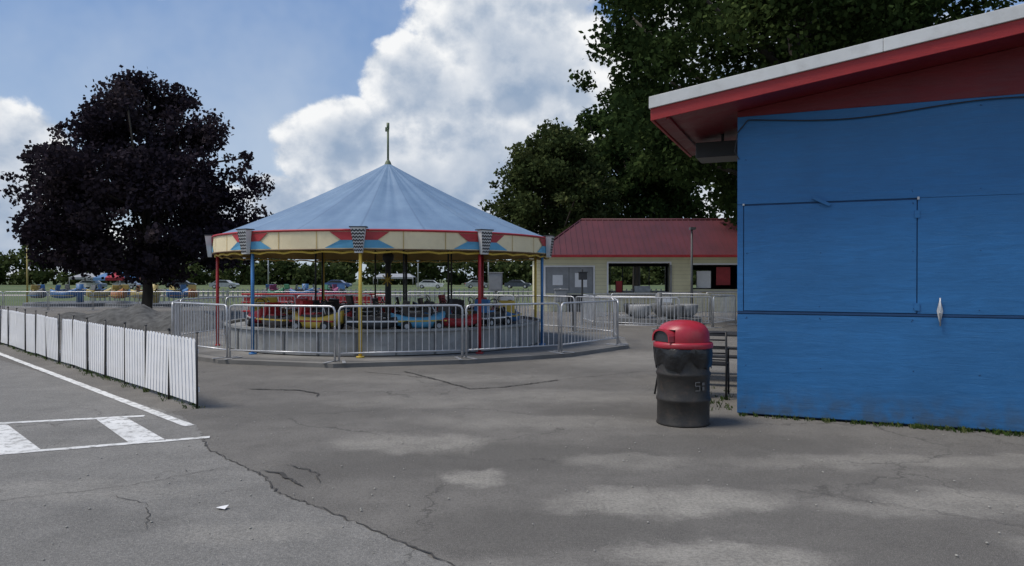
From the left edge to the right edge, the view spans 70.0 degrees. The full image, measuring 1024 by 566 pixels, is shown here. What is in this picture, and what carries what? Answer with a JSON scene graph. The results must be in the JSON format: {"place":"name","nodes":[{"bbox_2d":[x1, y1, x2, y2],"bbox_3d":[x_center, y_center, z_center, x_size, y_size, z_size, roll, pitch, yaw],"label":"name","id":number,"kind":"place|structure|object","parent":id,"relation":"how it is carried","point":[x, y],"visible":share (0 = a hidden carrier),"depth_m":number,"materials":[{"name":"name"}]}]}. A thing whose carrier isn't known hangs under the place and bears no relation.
{"place":"outdoors","nodes":[
{"label":"outdoors","id":0,"kind":"place"},
{"bbox_2d":[0,360,457,565],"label":"road","id":1,"kind":"structure","parent":0,"point":[281,525],"depth_m":5.17,"materials":[{"name":"grey asphalt"}]},
{"bbox_2d":[0,353,209,454],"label":"road marking","id":2,"kind":"object","parent":1,"relation":"on","point":[129,431],"visible":1,"depth_m":7.73,"materials":[{"name":"paint"}]},
{"bbox_2d":[0,295,515,295],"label":"gravel path","id":3,"kind":"structure","parent":0,"point":[161,295],"depth_m":71.62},
{"bbox_2d":[417,261,418,293],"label":"light pole","id":4,"kind":"object","parent":3,"relation":"on","point":[417,277],"visible":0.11,"depth_m":69.98,"materials":[{"name":"metal"}]},
{"bbox_2d":[0,279,695,305],"bbox_3d":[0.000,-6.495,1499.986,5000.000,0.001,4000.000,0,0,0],"label":"ground","id":5,"kind":"structure","parent":0,"point":[49,284],"depth_m":103.39,"materials":[{"name":"green plant"}]},
{"bbox_2d":[26,245,27,301],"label":"light pole","id":6,"kind":"object","parent":5,"relation":"on","point":[26,275],"visible":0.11,"depth_m":45.96,"materials":[{"name":"grey metal"}]},
{"bbox_2d":[22,284,133,306],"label":"kiddie ride","id":7,"kind":"object","parent":5,"relation":"on","point":[81,287],"visible":0.72,"depth_m":42.13,"materials":[{"name":"grey paint"}]},
{"bbox_2d":[76,280,107,288],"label":"parked car","id":8,"kind":"object","parent":5,"relation":"on","point":[87,284],"visible":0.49,"depth_m":119.24,"materials":[{"name":"grey metal"}]},
{"bbox_2d":[69,273,135,288],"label":"party tent","id":9,"kind":"object","parent":5,"relation":"on","point":[79,276],"visible":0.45,"depth_m":115.57,"materials":[{"name":"grey paint"}]},
{"bbox_2d":[93,272,140,300],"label":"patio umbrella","id":10,"kind":"object","parent":5,"relation":"on","point":[106,277],"visible":0.42,"depth_m":48.80,"materials":[{"name":"blue fabric"}]},
{"bbox_2d":[112,281,142,288],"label":"parked car","id":11,"kind":"object","parent":5,"relation":"on","point":[129,284],"visible":0.38,"depth_m":117.22,"materials":[{"name":"silver metal"}]},
{"bbox_2d":[167,280,196,286],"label":"parked car","id":12,"kind":"object","parent":5,"relation":"on","point":[186,282],"visible":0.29,"depth_m":123.39,"materials":[{"name":"grey metal"}]},
{"bbox_2d":[209,280,239,288],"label":"parked car","id":13,"kind":"object","parent":5,"relation":"on","point":[227,283],"visible":0.85,"depth_m":121.15,"materials":[{"name":"silver metal"}]},
{"bbox_2d":[263,284,346,304],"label":"kiddie ride","id":14,"kind":"object","parent":5,"relation":"on","point":[271,288],"visible":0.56,"depth_m":45.03,"materials":[{"name":"grey paint"}]},
{"bbox_2d":[325,280,351,287],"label":"parked car","id":15,"kind":"object","parent":5,"relation":"on","point":[330,282],"visible":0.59,"depth_m":125.15,"materials":[{"name":"blue metal"}]},
{"bbox_2d":[0,236,706,284],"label":"distant tree line","id":16,"kind":"object","parent":5,"relation":"on","point":[287,272],"visible":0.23,"depth_m":201.52,"materials":[{"name":"green plant"}]},
{"bbox_2d":[89,289,661,301],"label":"board fence","id":17,"kind":"object","parent":5,"relation":"on","point":[227,291],"visible":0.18,"depth_m":51.99,"materials":[{"name":"grey paint"}]},
{"bbox_2d":[373,274,414,286],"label":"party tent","id":18,"kind":"object","parent":5,"relation":"on","point":[396,276],"visible":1,"depth_m":147.99,"materials":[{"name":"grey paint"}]},
{"bbox_2d":[419,280,443,287],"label":"parked car","id":19,"kind":"object","parent":5,"relation":"on","point":[427,283],"visible":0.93,"depth_m":124.15,"materials":[{"name":"white metal"}]},
{"bbox_2d":[464,280,487,287],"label":"parked car","id":20,"kind":"object","parent":5,"relation":"on","point":[471,283],"visible":0.77,"depth_m":127.04,"materials":[{"name":"silver metal"}]},
{"bbox_2d":[504,280,530,287],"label":"parked car","id":21,"kind":"object","parent":5,"relation":"on","point":[515,283],"visible":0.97,"depth_m":125.19,"materials":[{"name":"grey metal"}]},
{"bbox_2d":[478,117,623,263],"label":"shade tree","id":22,"kind":"object","parent":5,"relation":"on","point":[553,172],"visible":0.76,"depth_m":45.20,"materials":[{"name":"green plant"}]},
{"bbox_2d":[568,79,719,290],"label":"shade tree","id":23,"kind":"object","parent":5,"relation":"on","point":[648,195],"visible":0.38,"depth_m":52.77,"materials":[{"name":"green plant"}]},
{"bbox_2d":[0,306,1023,565],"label":"asphalt lot","id":24,"kind":"structure","parent":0,"point":[518,478],"depth_m":6.27,"materials":[{"name":"grey asphalt"}]},
{"bbox_2d":[0,306,199,407],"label":"white picket fence","id":25,"kind":"object","parent":24,"relation":"on","point":[166,364],"visible":1,"depth_m":11.46,"materials":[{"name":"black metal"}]},
{"bbox_2d":[52,304,222,331],"bbox_3d":[-12.400,1.101,24.106,6.200,0.797,3.800,0,0,0],"label":"gravel mound","id":26,"kind":"object","parent":24,"relation":"on","point":[137,317],"visible":0.66,"depth_m":23.23,"materials":[{"name":"grey gravel"}]},
{"bbox_2d":[0,64,274,308],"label":"purple maple tree","id":27,"kind":"object","parent":24,"relation":"on","point":[79,190],"visible":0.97,"depth_m":29.63,"materials":[{"name":"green plant"}]},
{"bbox_2d":[104,284,201,307],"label":"kiddie ride","id":28,"kind":"object","parent":24,"relation":"on","point":[183,288],"visible":0.65,"depth_m":41.59,"materials":[{"name":"grey paint"}]},
{"bbox_2d":[241,293,384,317],"bbox_3d":[-6.700,0.910,25.091,5.100,1.109,0.229,0,0,0],"label":"red rail fence","id":29,"kind":"object","parent":24,"relation":"on","point":[355,298],"visible":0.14,"depth_m":24.99,"materials":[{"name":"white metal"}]},
{"bbox_2d":[0,291,668,309],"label":"metal barrier fence","id":30,"kind":"object","parent":24,"relation":"on","point":[219,295],"visible":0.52,"depth_m":37.49,"materials":[{"name":"metal"}]},
{"bbox_2d":[192,330,628,367],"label":"concrete slab","id":31,"kind":"structure","parent":24,"relation":"on","point":[500,355],"depth_m":14.35,"materials":[{"name":"grey concrete"}]},
{"bbox_2d":[204,123,554,357],"bbox_3d":[-3.050,-1.257,17.994,8.101,5.360,8.346,0,0,0],"label":"carousel","id":32,"kind":"object","parent":31,"relation":"on","point":[388,213],"visible":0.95,"depth_m":15.26,"materials":[{"name":"blue fabric"}]},
{"bbox_2d":[171,294,624,362],"bbox_3d":[-2.726,0.899,18.244,11.231,1.036,10.214,0,0,0],"label":"metal barrier fence","id":33,"kind":"object","parent":31,"relation":"on","point":[176,317],"visible":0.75,"depth_m":14.68,"materials":[{"name":"metal"}]},
{"bbox_2d":[488,272,502,301],"bbox_3d":[-0.550,0.553,24.640,0.510,1.828,0.394,0,0,0],"label":"utility box","id":34,"kind":"object","parent":24,"relation":"on","point":[495,281],"visible":0.8,"depth_m":24.46,"materials":[{"name":"grey paint"}]},
{"bbox_2d":[0,342,1023,436],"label":"grass tufts","id":35,"kind":"object","parent":24,"relation":"on","point":[963,429],"visible":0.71,"depth_m":8.26,"materials":[{"name":"green plant"}]},
{"bbox_2d":[7,371,1018,565],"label":"pavement crack","id":36,"kind":"object","parent":24,"relation":"on","point":[283,474],"visible":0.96,"depth_m":5.75,"materials":[{"name":"black asphalt"}]},
{"bbox_2d":[11,368,1017,563],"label":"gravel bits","id":37,"kind":"object","parent":24,"relation":"on","point":[444,484],"visible":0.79,"depth_m":5.78,"materials":[{"name":"grey gravel"}]},
{"bbox_2d":[554,288,568,327],"bbox_3d":[1.600,0.821,23.842,0.460,1.300,0.394,0,0,0],"label":"utility box","id":38,"kind":"object","parent":24,"relation":"on","point":[560,292],"visible":0.69,"depth_m":23.66,"materials":[{"name":"grey paint"}]},
{"bbox_2d":[578,269,586,295],"bbox_3d":[2.450,0.488,25.365,0.340,1.950,0.344,0,0,0],"label":"utility box","id":39,"kind":"object","parent":24,"relation":"on","point":[582,275],"visible":0.77,"depth_m":25.22,"materials":[{"name":"grey metal"}]},
{"bbox_2d":[532,257,736,311],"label":"walls","id":40,"kind":"structure","parent":24,"relation":"on","point":[681,269],"depth_m":36.00,"materials":[{"name":"yellow paint"}]},
{"bbox_2d":[531,218,736,258],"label":"roof","id":41,"kind":"structure","parent":40,"relation":"on","point":[631,237],"depth_m":36.88,"materials":[{"name":"red metal"}]},
{"bbox_2d":[544,262,736,295],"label":"window frames and counters","id":42,"kind":"structure","parent":40,"relation":"attached to","point":[560,276],"depth_m":36.03,"materials":[{"name":"white plastic"}]},
{"bbox_2d":[652,329,656,393],"bbox_3d":[2.276,1.096,10.002,0.578,0.906,0.468,0,0,-10],"label":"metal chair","id":43,"kind":"object","parent":24,"relation":"on","point":[656,378],"visible":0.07,"depth_m":10.17,"materials":[{"name":"black metal"}]},
{"bbox_2d":[577,293,736,328],"bbox_3d":[5.246,0.935,26.367,5.780,1.036,6.345,0,0,0],"label":"metal barrier fence","id":44,"kind":"object","parent":24,"relation":"on","point":[710,316],"visible":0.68,"depth_m":24.64,"materials":[{"name":"metal"}]},
{"bbox_2d":[619,293,700,324],"bbox_3d":[5.300,0.883,26.305,3.000,1.050,3.000,0,0,0],"label":"tub ride","id":45,"kind":"object","parent":24,"relation":"on","point":[681,313],"visible":0.66,"depth_m":25.52,"materials":[{"name":"grey paint"}]},
{"bbox_2d":[609,292,736,330],"bbox_3d":[6.124,0.929,27.602,3.563,1.036,11.658,0,0,31],"label":"metal barrier fence","id":46,"kind":"object","parent":24,"relation":"on","point":[666,297],"visible":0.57,"depth_m":22.81,"materials":[{"name":"metal"}]},
{"bbox_2d":[652,320,712,427],"bbox_3d":[1.892,0.983,8.126,0.667,1.147,0.651,0,0,0],"label":"trash can","id":47,"kind":"object","parent":24,"relation":"on","point":[683,352],"visible":1,"depth_m":7.88,"materials":[{"name":"black plastic"}]},
{"bbox_2d":[689,227,695,316],"bbox_3d":[7.500,-0.440,30.432,0.237,3.750,0.368,0,0,0],"label":"light pole","id":48,"kind":"object","parent":24,"relation":"on","point":[691,284],"visible":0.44,"depth_m":30.46,"materials":[{"name":"grey metal"}]},
{"bbox_2d":[709,332,729,399],"bbox_3d":[2.712,1.096,9.983,0.468,0.906,0.578,0,0,20],"label":"metal chair","id":49,"kind":"object","parent":24,"relation":"on","point":[721,362],"visible":0.44,"depth_m":9.73,"materials":[{"name":"black metal"}]},
{"bbox_2d":[709,331,736,358],"bbox_3d":[3.250,1.169,11.607,1.600,0.764,1.640,0,0,20],"label":"picnic table","id":50,"kind":"object","parent":24,"relation":"on","point":[731,333],"visible":0.06,"depth_m":11.26,"materials":[{"name":"black metal"}]},
{"bbox_2d":[567,0,1023,228],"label":"shade tree","id":51,"kind":"object","parent":24,"relation":"on","point":[659,59],"visible":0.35,"depth_m":22.94,"materials":[{"name":"green plant"}]},
{"bbox_2d":[649,3,1023,432],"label":"blue booth","id":52,"kind":"object","parent":24,"relation":"on","point":[880,230],"visible":1,"depth_m":7.96,"materials":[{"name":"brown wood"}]},
{"bbox_2d":[705,2,996,229],"bbox_3d":[18.011,-6.837,35.929,16.324,16.685,14.633,0,0,0],"label":"shade tree","id":53,"kind":"object","parent":24,"relation":"on","point":[718,185],"depth_m":34.26,"materials":[{"name":"green plant"}]},
{"bbox_2d":[0,0,1023,278],"label":"sky","id":54,"kind":"structure","parent":0,"point":[311,88],"materials":[{"name":"blue"}]},
{"bbox_2d":[565,294,581,330],"bbox_3d":[1.900,0.915,22.430,0.510,1.128,0.419,0,0,0],"label":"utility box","id":55,"kind":"object","parent":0,"point":[575,296],"visible":0.52,"depth_m":22.25,"materials":[{"name":"grey metal"}]}
]}

